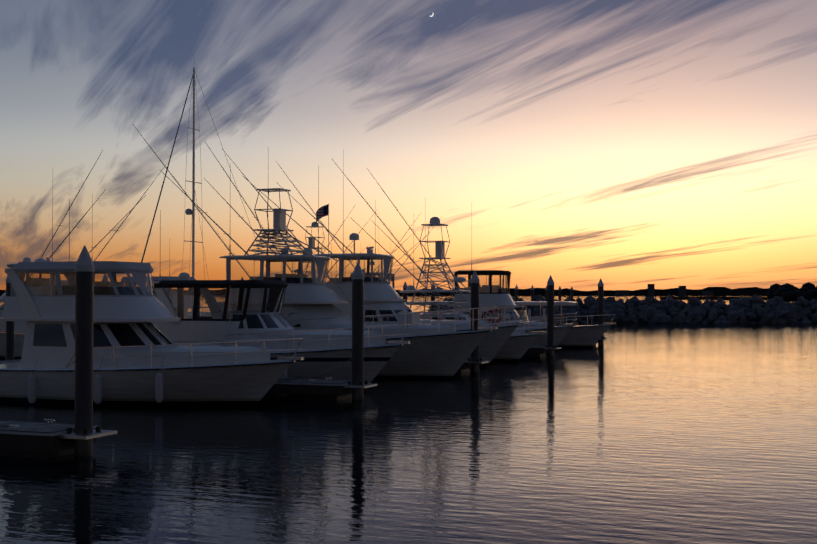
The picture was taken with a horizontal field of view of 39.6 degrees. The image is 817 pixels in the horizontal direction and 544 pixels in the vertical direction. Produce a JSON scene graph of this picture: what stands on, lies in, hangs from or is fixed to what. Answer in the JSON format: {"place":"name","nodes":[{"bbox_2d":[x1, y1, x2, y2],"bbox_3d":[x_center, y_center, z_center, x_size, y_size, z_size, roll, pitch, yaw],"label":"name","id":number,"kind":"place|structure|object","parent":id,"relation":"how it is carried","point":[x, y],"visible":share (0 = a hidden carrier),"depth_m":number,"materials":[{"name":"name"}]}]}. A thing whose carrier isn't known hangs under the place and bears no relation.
{"place":"outdoors","nodes":[
{"label":"outdoors","id":0,"kind":"place"},
{"bbox_2d":[316,204,327,222],"bbox_3d":[-3.855,-2.600,50.710,0.593,0.840,0.077,0,-1,14],"label":"flag","id":1,"kind":"object","parent":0,"point":[323,211],"visible":0.95,"depth_m":50.71,"materials":[{"name":"fabric"}]},
{"bbox_2d":[0,296,816,543],"bbox_3d":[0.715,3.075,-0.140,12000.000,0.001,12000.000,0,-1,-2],"label":"water","id":2,"kind":"structure","parent":0,"point":[666,433],"depth_m":21.07,"materials":[{"name":"grey liquid"}]},
{"bbox_2d":[0,150,165,358],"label":"flybridge boat","id":3,"kind":"object","parent":2,"relation":"on","point":[19,330],"visible":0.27,"depth_m":53.32,"materials":[{"name":"silver metal"}]},
{"bbox_2d":[0,199,303,405],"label":"motor yacht","id":4,"kind":"object","parent":2,"relation":"on","point":[140,358],"visible":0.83,"depth_m":31.41,"materials":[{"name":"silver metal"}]},
{"bbox_2d":[121,270,208,318],"bbox_3d":[-15.288,1.559,61.577,10.152,6.600,3.703,0,-1,21],"label":"flybridge boat","id":5,"kind":"object","parent":2,"relation":"on","point":[171,293],"depth_m":60.03,"materials":[{"name":"silver metal"}]},
{"bbox_2d":[141,68,265,318],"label":"sailboat","id":6,"kind":"object","parent":2,"relation":"on","point":[190,212],"visible":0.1,"depth_m":72.32,"materials":[{"name":"silver metal"}]},
{"bbox_2d":[147,210,409,389],"bbox_3d":[-5.138,1.169,37.332,10.860,6.450,4.677,0,-1,21],"label":"motor yacht","id":7,"kind":"object","parent":2,"relation":"on","point":[325,352],"visible":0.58,"depth_m":36.26,"materials":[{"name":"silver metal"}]},
{"bbox_2d":[0,274,572,363],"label":"dock","id":8,"kind":"object","parent":2,"relation":"in","point":[9,357],"visible":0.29,"depth_m":55.69,"materials":[{"name":"brown wood"}]},
{"bbox_2d":[0,245,116,458],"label":"finger pier","id":9,"kind":"structure","parent":8,"relation":"attached to","point":[45,440],"depth_m":21.47,"materials":[{"name":"brown wood"}]},
{"bbox_2d":[263,262,376,400],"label":"finger pier","id":10,"kind":"structure","parent":8,"relation":"attached to","point":[328,389],"depth_m":32.91,"materials":[{"name":"brown wood"}]},
{"bbox_2d":[456,271,488,372],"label":"finger pier","id":11,"kind":"structure","parent":8,"relation":"attached to","point":[473,362],"depth_m":44.23,"materials":[{"name":"brown wood"}]},
{"bbox_2d":[522,275,560,356],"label":"finger pier","id":12,"kind":"structure","parent":8,"relation":"attached to","point":[539,350],"depth_m":55.61,"materials":[{"name":"brown wood"}]},
{"bbox_2d":[532,278,609,345],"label":"finger pier","id":13,"kind":"structure","parent":8,"relation":"attached to","point":[600,341],"depth_m":67.01,"materials":[{"name":"brown wood"}]},
{"bbox_2d":[133,125,497,378],"bbox_3d":[-3.114,-0.553,43.095,13.604,10.114,5.610,0,-1,21],"label":"motor yacht","id":14,"kind":"object","parent":2,"relation":"on","point":[432,351],"visible":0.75,"depth_m":41.63,"materials":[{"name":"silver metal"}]},
{"bbox_2d":[294,207,376,281],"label":"tower boat","id":15,"kind":"object","parent":2,"relation":"in","point":[311,241],"visible":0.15,"depth_m":82.95,"materials":[{"name":"silver metal"}]},
{"bbox_2d":[222,149,524,366],"bbox_3d":[-1.307,-0.524,49.428,12.990,10.300,5.543,0,-1,21],"label":"fishing boat","id":16,"kind":"object","parent":2,"relation":"on","point":[382,296],"visible":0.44,"depth_m":48.47,"materials":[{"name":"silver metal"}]},
{"bbox_2d":[350,213,433,287],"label":"flybridge boat","id":17,"kind":"object","parent":2,"relation":"on","point":[392,274],"visible":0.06,"depth_m":93.34,"materials":[{"name":"silver metal"}]},
{"bbox_2d":[332,159,546,361],"bbox_3d":[1.404,-0.251,53.913,11.160,9.926,6.562,0,-1,21],"label":"fishing boat","id":18,"kind":"object","parent":2,"relation":"on","point":[518,343],"visible":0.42,"depth_m":51.83,"materials":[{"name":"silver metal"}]},
{"bbox_2d":[406,301,615,347],"bbox_3d":[5.781,3.335,66.299,12.752,3.230,4.578,0,-1,21],"label":"boat","id":19,"kind":"object","parent":2,"relation":"on","point":[585,336],"visible":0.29,"depth_m":64.07,"materials":[{"name":"white plastic"}]},
{"bbox_2d":[447,264,577,345],"bbox_3d":[3.542,0.504,59.992,10.755,8.650,4.382,0,-1,21],"label":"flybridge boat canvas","id":20,"kind":"object","parent":2,"relation":"on","point":[490,295],"visible":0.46,"depth_m":58.86,"materials":[{"name":"white plastic"}]},
{"bbox_2d":[425,294,816,322],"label":"breakwater rocks","id":21,"kind":"object","parent":2,"relation":"in","point":[754,308],"visible":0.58,"depth_m":122.60,"materials":[{"name":"stone"}]},
{"bbox_2d":[0,282,816,299],"bbox_3d":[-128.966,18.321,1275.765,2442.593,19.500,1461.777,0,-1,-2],"label":"shore","id":22,"kind":"structure","parent":0,"point":[805,291],"depth_m":1931.98,"materials":[{"name":"black stone"}]},
{"bbox_2d":[0,0,816,290],"label":"sky","id":23,"kind":"structure","parent":0,"point":[631,145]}
]}

